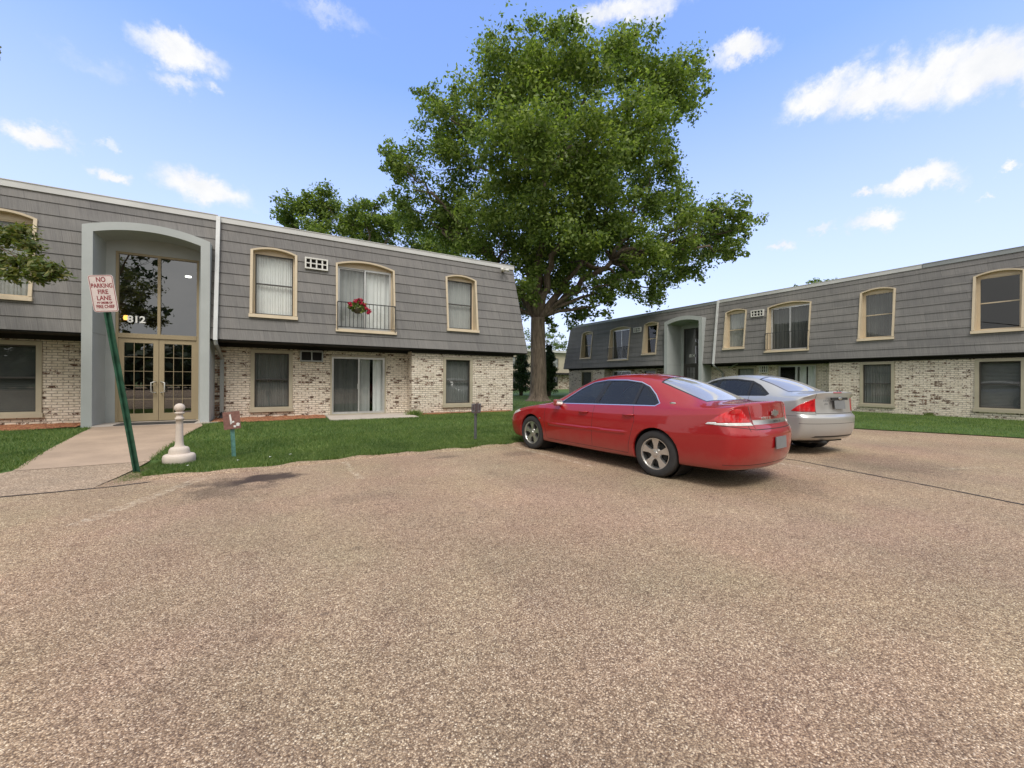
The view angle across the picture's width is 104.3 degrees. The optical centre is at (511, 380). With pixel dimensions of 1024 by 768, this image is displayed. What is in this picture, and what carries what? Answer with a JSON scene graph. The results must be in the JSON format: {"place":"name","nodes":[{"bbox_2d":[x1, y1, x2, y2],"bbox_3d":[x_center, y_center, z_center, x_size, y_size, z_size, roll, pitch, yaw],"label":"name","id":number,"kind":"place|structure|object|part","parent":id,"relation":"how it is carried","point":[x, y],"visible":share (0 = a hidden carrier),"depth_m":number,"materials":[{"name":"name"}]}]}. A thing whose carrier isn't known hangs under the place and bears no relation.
{"place":"outdoors","nodes":[
{"label":"outdoors","id":0,"kind":"place"},
{"bbox_2d":[0,46,77,287],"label":"street tree","id":1,"kind":"object","parent":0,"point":[44,273],"visible":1,"depth_m":8.19,"materials":[{"name":"green plant"}]},
{"bbox_2d":[0,461,147,495],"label":"footpath apron","id":2,"kind":"object","parent":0,"point":[20,482],"visible":0.94,"depth_m":5.46,"materials":[{"name":"beige concrete"}]},
{"bbox_2d":[13,423,201,470],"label":"footpath","id":3,"kind":"structure","parent":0,"point":[98,445],"depth_m":7.68,"materials":[{"name":"concrete"}]},
{"bbox_2d":[0,428,1023,767],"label":"parking lot","id":4,"kind":"structure","parent":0,"point":[526,606],"depth_m":2.38,"materials":[{"name":"beige asphalt"}]},
{"bbox_2d":[3,482,145,496],"bbox_3d":[-8.032,1.336,3.452,7.405,0.001,0.115,0,0,-30],"label":"pavement seam","id":5,"kind":"object","parent":4,"relation":"on","point":[76,489],"visible":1,"depth_m":4.96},
{"bbox_2d":[140,442,525,480],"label":"kerb","id":6,"kind":"structure","parent":4,"relation":"on","point":[175,475],"depth_m":6.52,"materials":[{"name":"concrete"}]},
{"bbox_2d":[512,374,791,477],"bbox_3d":[2.045,0.654,7.426,2.032,1.570,5.281,0,0,-36],"label":"parked car","id":7,"kind":"object","parent":4,"relation":"on","point":[659,425],"visible":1,"depth_m":5.86,"materials":[{"name":"red metal"}]},
{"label":"side window","id":8,"kind":"part","parent":7,"relation":"part of","materials":[{"name":"black glass"}]},
{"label":"side window","id":9,"kind":"part","parent":7,"relation":"part of","materials":[{"name":"black glass"}]},
{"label":"side window","id":10,"kind":"part","parent":7,"relation":"part of","materials":[{"name":"black glass"}]},
{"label":"rear window","id":11,"kind":"part","parent":7,"relation":"part of","materials":[{"name":"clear glass"}]},
{"bbox_2d":[706,375,854,447],"bbox_3d":[5.429,0.662,9.705,1.969,1.603,4.529,0,0,-23],"label":"parked car","id":12,"kind":"object","parent":4,"relation":"on","point":[815,417],"visible":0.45,"depth_m":7.70,"materials":[{"name":"silver metal"}]},
{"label":"side window","id":13,"kind":"part","parent":12,"relation":"part of","materials":[{"name":"black glass"}]},
{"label":"side window","id":14,"kind":"part","parent":12,"relation":"part of","materials":[{"name":"black glass"}]},
{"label":"rear window","id":15,"kind":"part","parent":12,"relation":"part of","materials":[{"name":"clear glass"}]},
{"bbox_2d":[789,459,1023,504],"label":"pavement seam","id":16,"kind":"object","parent":4,"relation":"on","point":[923,484],"visible":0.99,"depth_m":5.40,"materials":[{"name":"asphalt"}]},
{"bbox_2d":[0,389,1023,477],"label":"lawn","id":17,"kind":"structure","parent":0,"point":[561,392],"depth_m":11.55,"materials":[{"name":"green plant"}]},
{"bbox_2d":[0,422,80,430],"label":"mulch bed","id":18,"kind":"object","parent":17,"relation":"on","point":[9,427],"visible":0.93,"depth_m":10.28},
{"bbox_2d":[88,275,139,472],"bbox_3d":[-5.578,-0.026,5.637,0.258,2.870,0.568,0,0,27],"label":"parking sign","id":19,"kind":"object","parent":17,"relation":"on","point":[103,294],"visible":1,"depth_m":5.58,"materials":[{"name":"green metal"}]},
{"bbox_2d":[88,420,218,428],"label":"entrance slab","id":20,"kind":"structure","parent":17,"relation":"on","point":[110,424],"depth_m":11.11,"materials":[{"name":"concrete"}]},
{"bbox_2d":[113,420,197,425],"bbox_3d":[-10.026,1.186,11.269,1.700,0.015,0.630,0,0,-29],"label":"doormat","id":21,"kind":"object","parent":20,"relation":"on","point":[147,423],"visible":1,"depth_m":11.27,"materials":[{"name":"rubber"}]},
{"bbox_2d":[162,403,195,463],"bbox_3d":[-5.363,0.869,6.416,0.424,1.017,0.424,0,0,-29],"label":"bollard","id":22,"kind":"object","parent":17,"relation":"on","point":[179,452],"visible":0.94,"depth_m":6.37,"materials":[{"name":"white concrete"}]},
{"bbox_2d":[222,411,240,456],"bbox_3d":[-4.800,0.948,6.813,0.262,0.869,0.061,0,0,-36],"label":"stall sign","id":23,"kind":"object","parent":17,"relation":"on","point":[231,421],"visible":0.92,"depth_m":6.81,"materials":[{"name":"brown metal"}]},
{"bbox_2d":[0,178,527,427],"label":"apartment building","id":24,"kind":"structure","parent":17,"relation":"on","point":[215,316],"depth_m":12.43,"materials":[{"name":"grey wood"}]},
{"bbox_2d":[0,208,37,300],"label":"window","id":25,"kind":"structure","parent":24,"relation":"in","point":[8,291],"depth_m":10.21,"materials":[{"name":"beige glass"}]},
{"bbox_2d":[0,340,43,418],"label":"window","id":26,"kind":"structure","parent":24,"relation":"in","point":[20,389],"depth_m":10.65,"materials":[{"name":"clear glass"}]},
{"bbox_2d":[118,337,158,421],"bbox_3d":[-10.918,-0.039,11.628,0.885,2.425,0.161,0,0,-29],"label":"entrance door","id":27,"kind":"structure","parent":24,"relation":"in","point":[139,357],"depth_m":11.70,"materials":[{"name":"beige glass"}]},
{"bbox_2d":[159,339,195,419],"bbox_3d":[-10.139,-0.034,12.067,0.885,2.425,0.161,0,0,-29],"label":"entrance door","id":28,"kind":"structure","parent":24,"relation":"in","point":[177,358],"depth_m":12.10,"materials":[{"name":"beige glass"}]},
{"bbox_2d":[249,349,292,411],"bbox_3d":[-8.080,-0.004,13.400,1.270,2.070,0.241,0,0,-29],"label":"window","id":29,"kind":"structure","parent":24,"relation":"in","point":[271,372],"depth_m":13.45,"materials":[{"name":"grey glass"}]},
{"bbox_2d":[249,247,297,319],"bbox_3d":[-7.686,-3.144,12.867,1.340,2.315,0.617,0,0,-29],"label":"window","id":30,"kind":"structure","parent":24,"relation":"in","point":[273,271],"depth_m":13.05,"materials":[{"name":"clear glass"}]},
{"bbox_2d":[330,355,385,414],"bbox_3d":[-5.695,0.155,14.777,1.940,2.160,0.220,0,0,-29],"label":"patio door","id":31,"kind":"structure","parent":24,"relation":"in","point":[349,375],"depth_m":14.77,"materials":[{"name":"metal"}]},
{"bbox_2d":[347,298,370,314],"bbox_3d":[-5.303,-2.583,13.772,0.849,0.558,0.492,0,0,-29],"label":"flower basket","id":32,"kind":"object","parent":24,"relation":"hanging from","point":[358,306],"visible":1,"depth_m":13.65,"materials":[{"name":"plant"}]},
{"bbox_2d":[336,261,396,334],"bbox_3d":[-5.232,-2.972,14.254,2.040,2.580,0.707,0,0,-29],"label":"balcony door","id":33,"kind":"structure","parent":24,"relation":"in","point":[373,283],"depth_m":14.42,"materials":[{"name":"metal"}]},
{"bbox_2d":[442,357,472,407],"bbox_3d":[-2.190,0.047,15.983,1.310,2.000,0.241,0,0,-29],"label":"window","id":34,"kind":"structure","parent":24,"relation":"in","point":[457,371],"depth_m":16.06,"materials":[{"name":"grey glass"}]},
{"bbox_2d":[445,275,479,332],"bbox_3d":[-2.053,-3.110,16.039,1.370,2.315,0.617,0,0,-29],"label":"window","id":35,"kind":"structure","parent":24,"relation":"in","point":[461,291],"depth_m":16.28,"materials":[{"name":"beige glass"}]},
{"bbox_2d":[211,415,325,421],"bbox_3d":[-7.729,1.207,12.835,3.100,0.070,1.294,0,0,-29],"label":"mulch bed","id":36,"kind":"object","parent":17,"relation":"on","point":[263,418],"visible":0.84,"depth_m":12.85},
{"bbox_2d":[268,177,473,258],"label":"background tree","id":37,"kind":"object","parent":17,"relation":"on","point":[356,219],"visible":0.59,"depth_m":41.91,"materials":[{"name":"green plant"}]},
{"bbox_2d":[326,413,418,419],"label":"patio slab","id":38,"kind":"structure","parent":17,"relation":"on","point":[364,416],"depth_m":13.87,"materials":[{"name":"concrete"}]},
{"bbox_2d":[403,409,426,415],"bbox_3d":[-3.619,1.153,14.768,0.959,0.250,0.989,0,0,21],"label":"grass tuft","id":39,"kind":"object","parent":17,"relation":"on","point":[419,413],"visible":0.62,"depth_m":14.63,"materials":[{"name":"green plant"}]},
{"bbox_2d":[423,410,509,414],"bbox_3d":[-1.822,1.257,15.897,4.200,0.045,0.476,0,0,-29],"label":"mulch bed","id":40,"kind":"object","parent":17,"relation":"on","point":[463,412],"visible":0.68,"depth_m":15.79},
{"bbox_2d":[471,403,480,438],"bbox_3d":[-0.823,0.958,9.030,0.240,0.895,0.068,0,0,-35],"label":"stall sign","id":41,"kind":"object","parent":17,"relation":"on","point":[475,408],"visible":0.98,"depth_m":9.02,"materials":[{"name":"metal"}]},
{"bbox_2d":[513,354,530,394],"bbox_3d":[0.858,-1.279,36.052,2.399,5.188,2.455,0,0,-11],"label":"conifer","id":42,"kind":"object","parent":17,"relation":"on","point":[521,365],"visible":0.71,"depth_m":35.63,"materials":[{"name":"green plant"}]},
{"bbox_2d":[524,328,567,350],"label":"background tree","id":43,"kind":"object","parent":17,"relation":"on","point":[555,344],"visible":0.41,"depth_m":74.73,"materials":[{"name":"green plant"}]},
{"bbox_2d":[545,344,558,395],"bbox_3d":[3.194,-0.970,33.994,1.718,4.598,1.691,0,0,-7],"label":"conifer","id":44,"kind":"object","parent":17,"relation":"on","point":[551,369],"visible":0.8,"depth_m":33.71,"materials":[{"name":"green plant"}]},
{"bbox_2d":[377,0,769,401],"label":"maple tree","id":45,"kind":"object","parent":17,"relation":"on","point":[538,137],"visible":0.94,"depth_m":24.73,"materials":[{"name":"green plant"}]},
{"bbox_2d":[563,246,1023,420],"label":"apartment building","id":46,"kind":"structure","parent":17,"relation":"on","point":[942,337],"depth_m":17.89,"materials":[{"name":"brick"},{"name":"siding"},{"name":"glass"}]},
{"bbox_2d":[579,331,592,358],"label":"window","id":47,"kind":"structure","parent":46,"relation":"in","point":[587,337],"depth_m":33.92,"materials":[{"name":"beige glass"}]},
{"bbox_2d":[581,371,591,386],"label":"window","id":48,"kind":"structure","parent":46,"relation":"in","point":[586,376],"depth_m":33.76,"materials":[{"name":"grey glass"}]},
{"bbox_2d":[607,327,630,360],"bbox_3d":[8.258,-2.840,30.392,0.705,2.600,2.100,0,0,-31],"label":"balcony door","id":49,"kind":"structure","parent":46,"relation":"in","point":[619,339],"depth_m":30.77,"materials":[{"name":"metal"}]},
{"bbox_2d":[612,370,631,375],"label":"patio door","id":50,"kind":"structure","parent":46,"relation":"in","point":[614,372],"depth_m":31.27,"materials":[{"name":"metal"}]},
{"bbox_2d":[641,322,658,354],"bbox_3d":[9.736,-2.991,27.919,0.564,2.340,1.260,0,0,-31],"label":"window","id":51,"kind":"structure","parent":46,"relation":"in","point":[645,332],"depth_m":28.34,"materials":[{"name":"beige wood"}]},
{"bbox_2d":[643,369,656,373],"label":"window","id":52,"kind":"structure","parent":46,"relation":"in","point":[645,371],"depth_m":28.81,"materials":[{"name":"grey glass"}]},
{"bbox_2d":[685,365,696,379],"bbox_3d":[11.921,0.140,26.536,0.053,2.345,0.880,0,0,-31],"label":"entrance door","id":53,"kind":"structure","parent":46,"relation":"in","point":[690,371],"depth_m":26.49,"materials":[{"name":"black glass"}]},
{"bbox_2d":[722,309,746,349],"bbox_3d":[12.856,-2.972,22.865,0.615,2.340,1.260,0,0,-31],"label":"window","id":54,"kind":"structure","parent":46,"relation":"in","point":[735,319],"depth_m":23.16,"materials":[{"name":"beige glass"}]},
{"bbox_2d":[736,366,755,375],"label":"window","id":55,"kind":"structure","parent":46,"relation":"in","point":[751,370],"depth_m":23.03,"materials":[{"name":"grey glass"}]},
{"bbox_2d":[764,301,811,352],"bbox_3d":[14.278,-2.803,20.546,0.705,2.600,2.060,0,0,-31],"label":"balcony door","id":56,"kind":"structure","parent":46,"relation":"in","point":[787,323],"depth_m":20.67,"materials":[{"name":"glass"}]},
{"bbox_2d":[777,364,816,387],"bbox_3d":[14.901,0.251,20.786,0.220,2.220,1.840,0,0,-31],"label":"patio door","id":57,"kind":"structure","parent":46,"relation":"in","point":[812,368],"depth_m":20.53,"materials":[{"name":"metal"}]},
{"bbox_2d":[857,287,895,340],"bbox_3d":[16.109,-2.952,17.545,0.615,2.340,1.250,0,0,-31],"label":"window","id":58,"kind":"structure","parent":46,"relation":"in","point":[876,319],"depth_m":17.74,"materials":[{"name":"beige glass"}]},
{"bbox_2d":[858,361,894,407],"bbox_3d":[16.101,0.153,17.541,0.241,1.990,1.230,0,0,-31],"label":"window","id":59,"kind":"structure","parent":46,"relation":"in","point":[877,379],"depth_m":17.59,"materials":[{"name":"grey glass"}]},
{"bbox_2d":[970,268,1023,333],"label":"window","id":60,"kind":"structure","parent":46,"relation":"in","point":[976,294],"depth_m":14.83,"materials":[{"name":"beige wood"}]},
{"bbox_2d":[973,358,1023,413],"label":"window","id":61,"kind":"structure","parent":46,"relation":"in","point":[1003,392],"depth_m":14.67,"materials":[{"name":"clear glass"}]},
{"bbox_2d":[0,0,1023,350],"label":"sky","id":62,"kind":"structure","parent":0,"point":[872,136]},
{"label":"ground","id":63,"kind":"structure","parent":0,"visible":0},
{"bbox_2d":[513,349,568,388],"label":"apartment building","id":64,"kind":"structure","parent":63,"relation":"on","point":[562,379],"depth_m":64.97,"materials":[{"name":"beige paint"}]},
{"bbox_2d":[553,358,558,368],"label":"window","id":65,"kind":"structure","parent":64,"relation":"in","point":[556,362],"depth_m":64.82,"materials":[{"name":"white glass"}]},
{"bbox_2d":[793,278,837,286],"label":"background tree","id":66,"kind":"object","parent":63,"relation":"on","point":[814,281],"visible":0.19,"depth_m":58.20,"materials":[{"name":"green plant"}]}
]}

